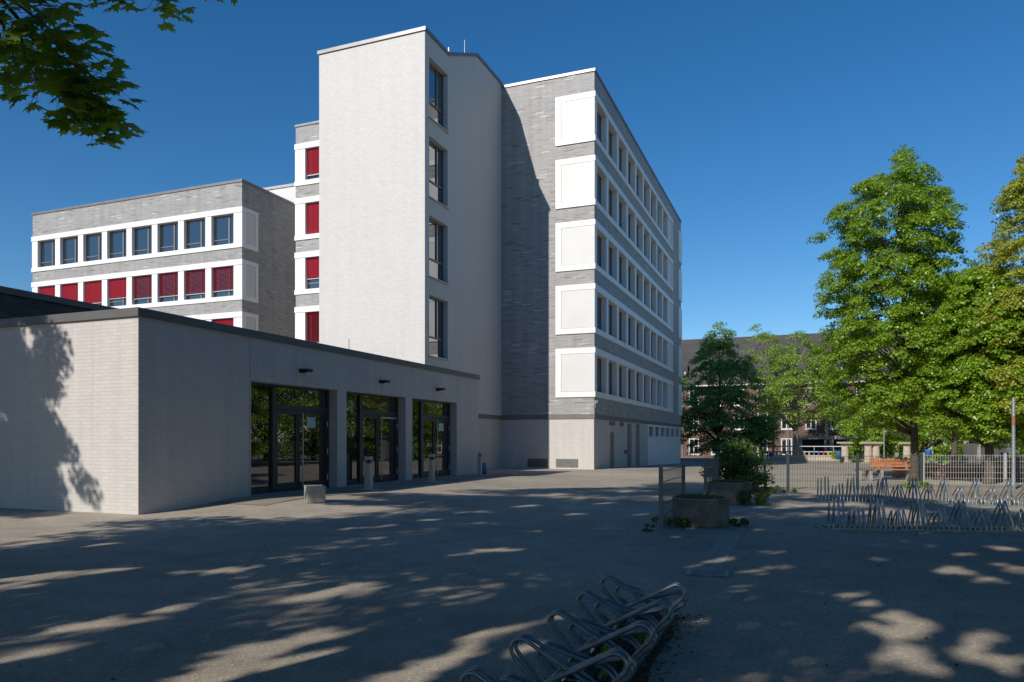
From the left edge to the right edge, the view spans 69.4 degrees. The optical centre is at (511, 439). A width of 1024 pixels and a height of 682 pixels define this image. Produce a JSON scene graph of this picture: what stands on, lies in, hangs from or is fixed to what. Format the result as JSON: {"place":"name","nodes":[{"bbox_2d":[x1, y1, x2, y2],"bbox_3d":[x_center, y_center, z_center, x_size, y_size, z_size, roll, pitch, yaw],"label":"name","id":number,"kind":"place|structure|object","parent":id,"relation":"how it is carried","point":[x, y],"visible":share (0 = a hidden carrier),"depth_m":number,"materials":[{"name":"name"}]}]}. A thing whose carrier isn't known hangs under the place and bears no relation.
{"place":"outdoors","nodes":[
{"label":"outdoors","id":0,"kind":"place"},
{"bbox_2d":[211,474,522,504],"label":"pavement","id":1,"kind":"structure","parent":0,"point":[266,499],"depth_m":21.42,"materials":[{"name":"concrete"}]},
{"bbox_2d":[423,454,442,482],"bbox_3d":[-2.840,1.015,26.200,0.720,1.030,0.720,0,0,22],"label":"light bollard","id":2,"kind":"object","parent":1,"relation":"on","point":[431,468],"visible":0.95,"depth_m":26.14,"materials":[{"name":"metal"}]},
{"bbox_2d":[12,518,999,679],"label":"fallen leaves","id":3,"kind":"object","parent":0,"point":[478,565],"visible":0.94,"depth_m":8.66,"materials":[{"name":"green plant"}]},
{"bbox_2d":[0,457,1023,681],"bbox_3d":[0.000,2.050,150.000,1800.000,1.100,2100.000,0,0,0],"label":"ground","id":4,"kind":"structure","parent":0,"point":[142,618],"depth_m":8.44,"materials":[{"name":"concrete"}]},
{"bbox_2d":[0,0,237,149],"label":"tree","id":5,"kind":"object","parent":4,"relation":"on","point":[85,108],"visible":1,"depth_m":6.32,"materials":[{"name":"green plant"}]},
{"bbox_2d":[31,179,295,337],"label":"school wing","id":6,"kind":"structure","parent":4,"relation":"on","point":[222,252],"depth_m":53.17,"materials":[{"name":"brick"}]},
{"bbox_2d":[40,286,54,295],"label":"window","id":7,"kind":"structure","parent":6,"relation":"in","point":[50,290],"depth_m":57.44,"materials":[{"name":"fabric"}]},
{"bbox_2d":[41,240,54,266],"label":"window","id":8,"kind":"structure","parent":6,"relation":"in","point":[47,247],"depth_m":57.59,"materials":[{"name":"glass"}]},
{"bbox_2d":[62,283,77,300],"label":"window","id":9,"kind":"structure","parent":6,"relation":"in","point":[70,291],"depth_m":56.54,"materials":[{"name":"fabric"}]},
{"bbox_2d":[63,237,77,263],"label":"window","id":10,"kind":"structure","parent":6,"relation":"in","point":[70,245],"depth_m":56.70,"materials":[{"name":"glass"}]},
{"bbox_2d":[85,281,101,304],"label":"window","id":11,"kind":"structure","parent":6,"relation":"in","point":[93,290],"depth_m":55.63,"materials":[{"name":"fabric"}]},
{"bbox_2d":[86,233,101,260],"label":"window","id":12,"kind":"structure","parent":6,"relation":"in","point":[93,242],"depth_m":55.77,"materials":[{"name":"glass"}]},
{"bbox_2d":[109,278,125,306],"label":"window","id":13,"kind":"structure","parent":6,"relation":"in","point":[117,289],"depth_m":54.78,"materials":[{"name":"fabric"}]},
{"bbox_2d":[110,230,125,257],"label":"window","id":14,"kind":"structure","parent":6,"relation":"in","point":[117,239],"depth_m":54.85,"materials":[{"name":"glass"}]},
{"bbox_2d":[134,275,151,303],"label":"window","id":15,"kind":"structure","parent":6,"relation":"in","point":[143,284],"depth_m":53.87,"materials":[{"name":"fabric"}]},
{"bbox_2d":[135,226,151,254],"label":"window","id":16,"kind":"structure","parent":6,"relation":"in","point":[143,235],"depth_m":53.95,"materials":[{"name":"glass"}]},
{"bbox_2d":[159,272,177,301],"bbox_3d":[-24.461,-10.890,52.923,1.950,2.100,0.210,0,0,22],"label":"window","id":17,"kind":"structure","parent":6,"relation":"in","point":[168,285],"depth_m":52.95,"materials":[{"name":"fabric"}]},
{"bbox_2d":[160,222,177,251],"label":"window","id":18,"kind":"structure","parent":6,"relation":"in","point":[168,232],"depth_m":53.02,"materials":[{"name":"glass"}]},
{"bbox_2d":[186,269,204,299],"bbox_3d":[-22.157,-10.890,52.013,1.950,2.100,0.210,0,0,22],"label":"window","id":19,"kind":"structure","parent":6,"relation":"in","point":[195,280],"depth_m":52.03,"materials":[{"name":"fabric"}]},
{"bbox_2d":[187,219,204,248],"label":"window","id":20,"kind":"structure","parent":6,"relation":"in","point":[195,228],"depth_m":52.10,"materials":[{"name":"glass"}]},
{"bbox_2d":[213,318,233,325],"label":"window","id":21,"kind":"structure","parent":6,"relation":"in","point":[230,321],"depth_m":50.98,"materials":[{"name":"fabric"}]},
{"bbox_2d":[213,266,233,296],"bbox_3d":[-19.851,-10.890,51.098,1.950,2.100,0.210,0,0,22],"label":"window","id":22,"kind":"structure","parent":6,"relation":"in","point":[223,277],"depth_m":51.11,"materials":[{"name":"fabric"}]},
{"bbox_2d":[214,214,233,245],"bbox_3d":[-19.851,-14.460,51.098,1.950,2.100,0.210,0,0,22],"label":"window","id":23,"kind":"structure","parent":6,"relation":"in","point":[223,225],"depth_m":51.18,"materials":[{"name":"glass"}]},
{"bbox_2d":[263,183,295,201],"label":"link block","id":24,"kind":"structure","parent":6,"relation":"attached to","point":[287,191],"depth_m":57.51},
{"bbox_2d":[0,307,479,514],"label":"entrance pavilion","id":25,"kind":"structure","parent":4,"relation":"on","point":[136,410],"depth_m":17.96,"materials":[{"name":"white brick"}]},
{"bbox_2d":[0,286,118,318],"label":"roof","id":26,"kind":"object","parent":25,"relation":"on","point":[16,303],"depth_m":20.65,"materials":[{"name":"metal"}]},
{"bbox_2d":[277,410,297,489],"bbox_3d":[-6.568,0.290,21.491,0.075,2.300,0.984,0,0,22],"label":"door","id":27,"kind":"structure","parent":25,"relation":"in","point":[287,421],"depth_m":21.55,"materials":[{"name":"glass"}]},
{"bbox_2d":[298,411,327,487],"bbox_3d":[-6.071,0.290,22.621,0.171,2.300,1.456,0,0,22],"label":"door","id":28,"kind":"structure","parent":25,"relation":"in","point":[312,426],"depth_m":22.64,"materials":[{"name":"glass"}]},
{"bbox_2d":[363,415,377,481],"bbox_3d":[-4.947,0.290,25.582,0.075,2.300,0.984,0,0,22],"label":"door","id":29,"kind":"structure","parent":25,"relation":"in","point":[370,422],"depth_m":25.73,"materials":[{"name":"glass"}]},
{"bbox_2d":[378,416,397,480],"bbox_3d":[-4.475,0.290,26.652,0.171,2.300,1.326,0,0,22],"label":"door","id":30,"kind":"structure","parent":25,"relation":"in","point":[387,425],"depth_m":26.71,"materials":[{"name":"glass"}]},
{"bbox_2d":[423,418,433,476],"bbox_3d":[-3.373,0.290,29.563,0.075,2.300,0.984,0,0,22],"label":"door","id":31,"kind":"structure","parent":25,"relation":"in","point":[428,424],"depth_m":29.54,"materials":[{"name":"glass"}]},
{"bbox_2d":[434,419,449,474],"bbox_3d":[-2.892,0.290,30.643,0.171,2.300,1.356,0,0,22],"label":"door","id":32,"kind":"structure","parent":25,"relation":"in","point":[441,427],"depth_m":30.68,"materials":[{"name":"glass"}]},
{"bbox_2d":[304,485,325,502],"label":"concrete block","id":33,"kind":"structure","parent":4,"relation":"on","point":[314,493],"depth_m":18.11,"materials":[{"name":"concrete"}]},
{"bbox_2d":[355,457,384,490],"bbox_3d":[-4.320,1.016,22.300,0.720,1.030,0.720,0,0,22],"label":"light bollard","id":34,"kind":"object","parent":4,"relation":"on","point":[368,474],"visible":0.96,"depth_m":22.22,"materials":[{"name":"metal"}]},
{"bbox_2d":[317,26,502,468],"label":"stair tower","id":35,"kind":"structure","parent":4,"relation":"on","point":[410,194],"depth_m":36.16,"materials":[{"name":"paint"}]},
{"bbox_2d":[429,297,449,360],"bbox_3d":[-3.671,-5.415,35.901,0.410,2.930,2.050,0,0,22],"label":"window","id":36,"kind":"structure","parent":35,"relation":"in","point":[435,306],"depth_m":36.15,"materials":[{"name":"glass"}]},
{"bbox_2d":[429,218,449,284],"bbox_3d":[-3.671,-9.170,35.901,0.410,2.930,2.050,0,0,22],"label":"window","id":37,"kind":"structure","parent":35,"relation":"in","point":[435,229],"depth_m":36.15,"materials":[{"name":"glass"}]},
{"bbox_2d":[429,140,449,209],"bbox_3d":[-3.671,-12.925,35.901,0.410,2.930,2.050,0,0,22],"label":"window","id":38,"kind":"structure","parent":35,"relation":"in","point":[435,153],"depth_m":36.15,"materials":[{"name":"glass"}]},
{"bbox_2d":[429,62,449,133],"bbox_3d":[-3.671,-16.680,35.901,0.410,2.930,2.050,0,0,22],"label":"window","id":39,"kind":"structure","parent":35,"relation":"in","point":[435,77],"depth_m":36.15,"materials":[{"name":"glass"}]},
{"bbox_2d":[473,452,490,474],"bbox_3d":[-1.410,1.042,32.300,0.720,1.030,0.720,0,0,22],"label":"light bollard","id":40,"kind":"object","parent":4,"relation":"on","point":[479,464],"visible":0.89,"depth_m":32.23,"materials":[{"name":"metal"}]},
{"bbox_2d":[294,68,681,469],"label":"school building","id":41,"kind":"structure","parent":4,"relation":"on","point":[591,302],"depth_m":43.06,"materials":[{"name":"grey brick"}]},
{"bbox_2d":[307,312,318,342],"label":"window","id":42,"kind":"structure","parent":41,"relation":"in","point":[312,317],"depth_m":48.40,"materials":[{"name":"fabric"}]},
{"bbox_2d":[307,257,318,288],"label":"window","id":43,"kind":"structure","parent":41,"relation":"in","point":[312,263],"depth_m":48.42,"materials":[{"name":"fabric"}]},
{"bbox_2d":[307,202,318,233],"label":"window","id":44,"kind":"structure","parent":41,"relation":"in","point":[313,208],"depth_m":48.38,"materials":[{"name":"fabric"}]},
{"bbox_2d":[307,148,318,179],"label":"window","id":45,"kind":"structure","parent":41,"relation":"in","point":[312,154],"depth_m":48.39,"materials":[{"name":"fabric"}]},
{"bbox_2d":[597,357,600,391],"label":"window","id":46,"kind":"structure","parent":41,"relation":"in","point":[598,359],"depth_m":43.21,"materials":[{"name":"glass"}]},
{"bbox_2d":[597,296,600,329],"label":"window","id":47,"kind":"structure","parent":41,"relation":"in","point":[598,298],"depth_m":43.33,"materials":[{"name":"glass"}]},
{"bbox_2d":[597,235,600,266],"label":"window","id":48,"kind":"structure","parent":41,"relation":"in","point":[598,238],"depth_m":43.21,"materials":[{"name":"glass"}]},
{"bbox_2d":[597,173,600,204],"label":"window","id":49,"kind":"structure","parent":41,"relation":"in","point":[598,177],"depth_m":43.43,"materials":[{"name":"glass"}]},
{"bbox_2d":[597,112,600,141],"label":"window","id":50,"kind":"structure","parent":41,"relation":"in","point":[598,116],"depth_m":43.33,"materials":[{"name":"glass"}]},
{"bbox_2d":[609,362,611,394],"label":"window","id":51,"kind":"structure","parent":41,"relation":"in","point":[610,364],"depth_m":46.02,"materials":[{"name":"glass"}]},
{"bbox_2d":[609,304,611,335],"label":"window","id":52,"kind":"structure","parent":41,"relation":"in","point":[610,307],"depth_m":46.02,"materials":[{"name":"glass"}]},
{"bbox_2d":[609,247,611,276],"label":"window","id":53,"kind":"structure","parent":41,"relation":"in","point":[610,250],"depth_m":46.02,"materials":[{"name":"glass"}]},
{"bbox_2d":[609,189,611,216],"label":"window","id":54,"kind":"structure","parent":41,"relation":"in","point":[610,192],"depth_m":46.02,"materials":[{"name":"glass"}]},
{"bbox_2d":[609,131,611,157],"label":"window","id":55,"kind":"structure","parent":41,"relation":"in","point":[610,135],"depth_m":46.02,"materials":[{"name":"glass"}]},
{"bbox_2d":[610,432,611,467],"bbox_3d":[5.981,0.615,45.264,0.060,2.170,1.130,0,0,22],"label":"door","id":56,"kind":"structure","parent":41,"relation":"in","point":[610,432],"depth_m":45.43,"materials":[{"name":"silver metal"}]},
{"bbox_2d":[619,366,621,396],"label":"window","id":57,"kind":"structure","parent":41,"relation":"in","point":[620,368],"depth_m":48.51,"materials":[{"name":"glass"}]},
{"bbox_2d":[619,311,621,340],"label":"window","id":58,"kind":"structure","parent":41,"relation":"in","point":[620,314],"depth_m":48.51,"materials":[{"name":"glass"}]},
{"bbox_2d":[619,256,621,284],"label":"window","id":59,"kind":"structure","parent":41,"relation":"in","point":[620,259],"depth_m":48.51,"materials":[{"name":"glass"}]},
{"bbox_2d":[619,202,621,228],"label":"window","id":60,"kind":"structure","parent":41,"relation":"in","point":[620,205],"depth_m":48.51,"materials":[{"name":"glass"}]},
{"bbox_2d":[619,147,621,172],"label":"window","id":61,"kind":"structure","parent":41,"relation":"in","point":[620,151],"depth_m":48.51,"materials":[{"name":"glass"}]},
{"bbox_2d":[459,575,686,681],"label":"bicycle rack","id":62,"kind":"object","parent":4,"relation":"on","point":[572,665],"visible":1,"depth_m":5.23,"materials":[{"name":"metal"}]},
{"bbox_2d":[597,646,611,681],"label":"weed sprig","id":63,"kind":"object","parent":4,"relation":"on","point":[607,678],"visible":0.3,"depth_m":4.94,"materials":[{"name":"green plant"}]},
{"bbox_2d":[570,612,673,681],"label":"soil patch","id":64,"kind":"object","parent":4,"relation":"on","point":[633,679],"visible":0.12,"depth_m":5.59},
{"bbox_2d":[533,611,711,681],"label":"leaf litter","id":65,"kind":"object","parent":4,"relation":"on","point":[631,646],"visible":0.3,"depth_m":5.74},
{"bbox_2d":[651,516,689,527],"bbox_3d":[3.036,1.562,14.048,0.716,0.302,0.604,0,0,34],"label":"weed clump","id":66,"kind":"object","parent":4,"relation":"on","point":[683,522],"visible":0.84,"depth_m":13.82,"materials":[{"name":"green plant"}]},
{"bbox_2d":[658,462,684,532],"bbox_3d":[3.132,1.121,14.378,0.077,1.317,2.683,0,0,22],"label":"fence","id":67,"kind":"object","parent":4,"relation":"on","point":[663,501],"visible":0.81,"depth_m":13.68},
{"bbox_2d":[681,375,700,447],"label":"tree","id":68,"kind":"object","parent":4,"relation":"on","point":[684,382],"visible":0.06,"depth_m":92.86,"materials":[{"name":"green plant"}]},
{"bbox_2d":[672,493,729,527],"bbox_3d":[3.660,1.343,14.350,1.094,0.613,1.094,0,0,0],"label":"round planter","id":69,"kind":"object","parent":4,"relation":"on","point":[704,510],"visible":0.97,"depth_m":13.90,"materials":[{"name":"concrete"}]},
{"bbox_2d":[686,568,728,577],"bbox_3d":[2.420,1.644,9.150,0.510,0.037,0.480,0,0,16],"label":"drain grate","id":70,"kind":"object","parent":4,"relation":"on","point":[724,573],"visible":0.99,"depth_m":9.11,"materials":[{"name":"metal"}]},
{"bbox_2d":[704,458,718,494],"bbox_3d":[5.554,1.137,20.548,0.077,1.287,2.963,0,0,22],"label":"fence","id":71,"kind":"object","parent":4,"relation":"on","point":[714,469],"visible":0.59,"depth_m":20.24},
{"bbox_2d":[694,526,747,570],"bbox_3d":[3.362,1.643,11.646,0.335,0.003,5.095,0,0,22],"label":"gutter strip","id":72,"kind":"object","parent":4,"relation":"on","point":[718,562],"visible":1,"depth_m":11.00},
{"bbox_2d":[681,321,776,455],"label":"tree","id":73,"kind":"object","parent":4,"relation":"on","point":[718,417],"visible":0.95,"depth_m":82.78,"materials":[{"name":"green plant"}]},
{"bbox_2d":[708,479,751,504],"bbox_3d":[5.700,1.335,19.350,1.104,0.630,1.104,0,0,0],"label":"round planter","id":74,"kind":"object","parent":4,"relation":"on","point":[732,489],"visible":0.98,"depth_m":18.90,"materials":[{"name":"concrete"}]},
{"bbox_2d":[729,518,749,526],"bbox_3d":[4.351,1.589,14.186,0.406,0.242,0.513,0,0,0],"label":"weed clump","id":75,"kind":"object","parent":4,"relation":"on","point":[742,522],"visible":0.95,"depth_m":14.03,"materials":[{"name":"green plant"}]},
{"bbox_2d":[724,474,758,491],"bbox_3d":[7.450,1.375,24.000,1.124,0.550,1.124,0,0,0],"label":"round planter","id":76,"kind":"object","parent":4,"relation":"on","point":[753,487],"visible":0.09,"depth_m":23.52,"materials":[{"name":"concrete"}]},
{"bbox_2d":[699,436,776,485],"bbox_3d":[7.223,0.738,23.720,2.422,1.747,2.104,0,0,0],"label":"shrub","id":77,"kind":"object","parent":76,"relation":"in","point":[739,460],"visible":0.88,"depth_m":23.30,"materials":[{"name":"green plant"}]},
{"bbox_2d":[735,488,770,505],"bbox_3d":[6.093,1.455,18.743,0.961,0.506,0.776,0,0,0],"label":"weed clump","id":78,"kind":"object","parent":4,"relation":"on","point":[760,497],"visible":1,"depth_m":18.60,"materials":[{"name":"green plant"}]},
{"bbox_2d":[738,414,784,460],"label":"tree","id":79,"kind":"object","parent":4,"relation":"on","point":[768,433],"visible":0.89,"depth_m":82.00,"materials":[{"name":"green plant"}]},
{"bbox_2d":[740,324,782,456],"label":"tree","id":80,"kind":"object","parent":4,"relation":"on","point":[765,336],"visible":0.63,"depth_m":103.41,"materials":[{"name":"green plant"}]},
{"bbox_2d":[759,485,796,492],"bbox_3d":[8.347,1.571,23.281,1.012,0.286,0.827,0,0,-15],"label":"weed clump","id":81,"kind":"object","parent":4,"relation":"on","point":[771,489],"visible":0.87,"depth_m":23.21,"materials":[{"name":"green plant"}]},
{"bbox_2d":[748,330,847,454],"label":"tree","id":82,"kind":"object","parent":4,"relation":"on","point":[790,395],"visible":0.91,"depth_m":90.77,"materials":[{"name":"green plant"}]},
{"bbox_2d":[767,451,837,460],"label":"garden wall","id":83,"kind":"structure","parent":4,"relation":"on","point":[805,457],"depth_m":87.83,"materials":[{"name":"concrete"}]},
{"bbox_2d":[759,446,853,455],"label":"hand railing","id":84,"kind":"object","parent":4,"relation":"on","point":[802,451],"visible":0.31,"depth_m":89.10,"materials":[{"name":"metal"}]},
{"bbox_2d":[804,352,849,454],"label":"tree","id":85,"kind":"object","parent":4,"relation":"on","point":[831,418],"visible":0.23,"depth_m":99.83,"materials":[{"name":"green plant"}]},
{"bbox_2d":[681,330,973,458],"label":"old school","id":86,"kind":"object","parent":4,"relation":"on","point":[812,433],"visible":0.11,"depth_m":109.24,"materials":[{"name":"brick"}]},
{"bbox_2d":[688,438,698,454],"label":"window","id":87,"kind":"structure","parent":86,"relation":"in","point":[690,440],"depth_m":112.41,"materials":[{"name":"paint"}]},
{"bbox_2d":[781,438,791,454],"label":"window","id":88,"kind":"structure","parent":86,"relation":"in","point":[784,441],"depth_m":107.55,"materials":[{"name":"paint"}]},
{"bbox_2d":[780,412,792,429],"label":"window","id":89,"kind":"structure","parent":86,"relation":"in","point":[783,427],"depth_m":107.60,"materials":[{"name":"paint"}]},
{"bbox_2d":[805,412,816,429],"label":"window","id":90,"kind":"structure","parent":86,"relation":"in","point":[811,426],"depth_m":106.28,"materials":[{"name":"paint"}]},
{"bbox_2d":[763,454,922,489],"bbox_3d":[11.492,1.117,24.941,6.566,1.327,0.736,0,0,-17],"label":"fence","id":91,"kind":"object","parent":4,"relation":"on","point":[857,462],"visible":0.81,"depth_m":24.58,"materials":[{"name":"metal"}]},
{"bbox_2d":[837,442,852,461],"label":"stone pillar","id":92,"kind":"structure","parent":4,"relation":"on","point":[844,447],"depth_m":73.70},
{"bbox_2d":[854,469,873,480],"bbox_3d":[14.312,1.445,30.083,0.620,0.510,0.520,0,0,10],"label":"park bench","id":93,"kind":"object","parent":4,"relation":"on","point":[868,474],"visible":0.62,"depth_m":29.88,"materials":[{"name":"grey concrete"}]},
{"bbox_2d":[860,442,872,462],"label":"stone pillar","id":94,"kind":"structure","parent":4,"relation":"on","point":[868,450],"depth_m":71.72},
{"bbox_2d":[831,395,919,450],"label":"tree","id":95,"kind":"object","parent":4,"relation":"on","point":[861,434],"visible":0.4,"depth_m":76.67,"materials":[{"name":"green plant"}]},
{"bbox_2d":[872,442,882,457],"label":"stone pillar","id":96,"kind":"structure","parent":4,"relation":"on","point":[875,449],"depth_m":71.72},
{"bbox_2d":[830,439,925,461],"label":"hedge","id":97,"kind":"object","parent":4,"relation":"on","point":[855,447],"visible":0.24,"depth_m":77.64,"materials":[{"name":"green plant"}]},
{"bbox_2d":[869,457,919,479],"bbox_3d":[15.730,1.200,30.456,1.750,1.000,0.669,0,0,8],"label":"park bench","id":98,"kind":"object","parent":4,"relation":"on","point":[875,462],"visible":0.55,"depth_m":30.64,"materials":[{"name":"orange wood"}]},
{"bbox_2d":[806,144,983,480],"bbox_3d":[15.620,-5.047,29.691,7.022,13.743,6.844,0,0,0],"label":"tree","id":99,"kind":"object","parent":4,"relation":"on","point":[857,343],"visible":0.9,"depth_m":28.76,"materials":[{"name":"green plant"}]},
{"bbox_2d":[898,442,910,457],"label":"stone pillar","id":100,"kind":"structure","parent":4,"relation":"on","point":[906,449],"depth_m":73.72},
{"bbox_2d":[810,476,1023,506],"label":"bicycle rack","id":101,"kind":"object","parent":4,"relation":"on","point":[975,484],"visible":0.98,"depth_m":19.11,"materials":[{"name":"metal"}]},
{"bbox_2d":[814,499,1023,532],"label":"bicycle rack","id":102,"kind":"object","parent":4,"relation":"on","point":[938,528],"visible":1,"depth_m":13.49,"materials":[{"name":"metal"}]},
{"bbox_2d":[895,393,960,461],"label":"tree","id":103,"kind":"object","parent":4,"relation":"on","point":[924,440],"visible":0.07,"depth_m":81.35,"materials":[{"name":"green plant"}]},
{"bbox_2d":[925,435,964,462],"bbox_3d":[35.534,0.916,60.477,3.352,2.633,2.335,0,0,0],"label":"hedge","id":104,"kind":"object","parent":4,"relation":"on","point":[938,450],"visible":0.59,"depth_m":60.34,"materials":[{"name":"green plant"}]},
{"bbox_2d":[894,302,996,462],"bbox_3d":[27.479,-4.127,45.875,7.916,12.329,6.846,0,0,0],"label":"tree","id":105,"kind":"object","parent":4,"relation":"on","point":[954,445],"visible":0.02,"depth_m":45.90,"materials":[{"name":"green plant"}]},
{"bbox_2d":[892,463,1023,480],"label":"seating wall","id":106,"kind":"structure","parent":4,"relation":"on","point":[949,468],"depth_m":30.55,"materials":[{"name":"grey concrete"}]},
{"bbox_2d":[905,266,1023,484],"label":"tree","id":107,"kind":"object","parent":4,"relation":"on","point":[986,420],"visible":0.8,"depth_m":26.68,"materials":[{"name":"green plant"}]},
{"bbox_2d":[943,442,1000,463],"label":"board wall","id":108,"kind":"structure","parent":4,"relation":"on","point":[972,449],"depth_m":61.84,"materials":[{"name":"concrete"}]},
{"bbox_2d":[922,453,1023,485],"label":"fence","id":109,"kind":"object","parent":4,"relation":"on","point":[966,472],"visible":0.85,"depth_m":26.09,"materials":[{"name":"metal"}]},
{"bbox_2d":[954,154,1023,430],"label":"tree","id":110,"kind":"object","parent":4,"relation":"on","point":[1012,197],"visible":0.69,"depth_m":26.33,"materials":[{"name":"green plant"}]},
{"bbox_2d":[993,439,1023,457],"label":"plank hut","id":111,"kind":"object","parent":4,"relation":"on","point":[1008,449],"visible":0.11,"depth_m":60.65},
{"bbox_2d":[1011,397,1015,489],"bbox_3d":[16.681,0.160,24.600,0.129,3.180,0.129,0,0,23],"label":"metal pole","id":112,"kind":"object","parent":4,"relation":"on","point":[1013,460],"visible":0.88,"depth_m":24.56,"materials":[{"name":"metal"}]},
{"bbox_2d":[0,0,1023,339],"label":"sky","id":113,"kind":"structure","parent":0,"point":[754,119],"materials":[{"name":"blue"}]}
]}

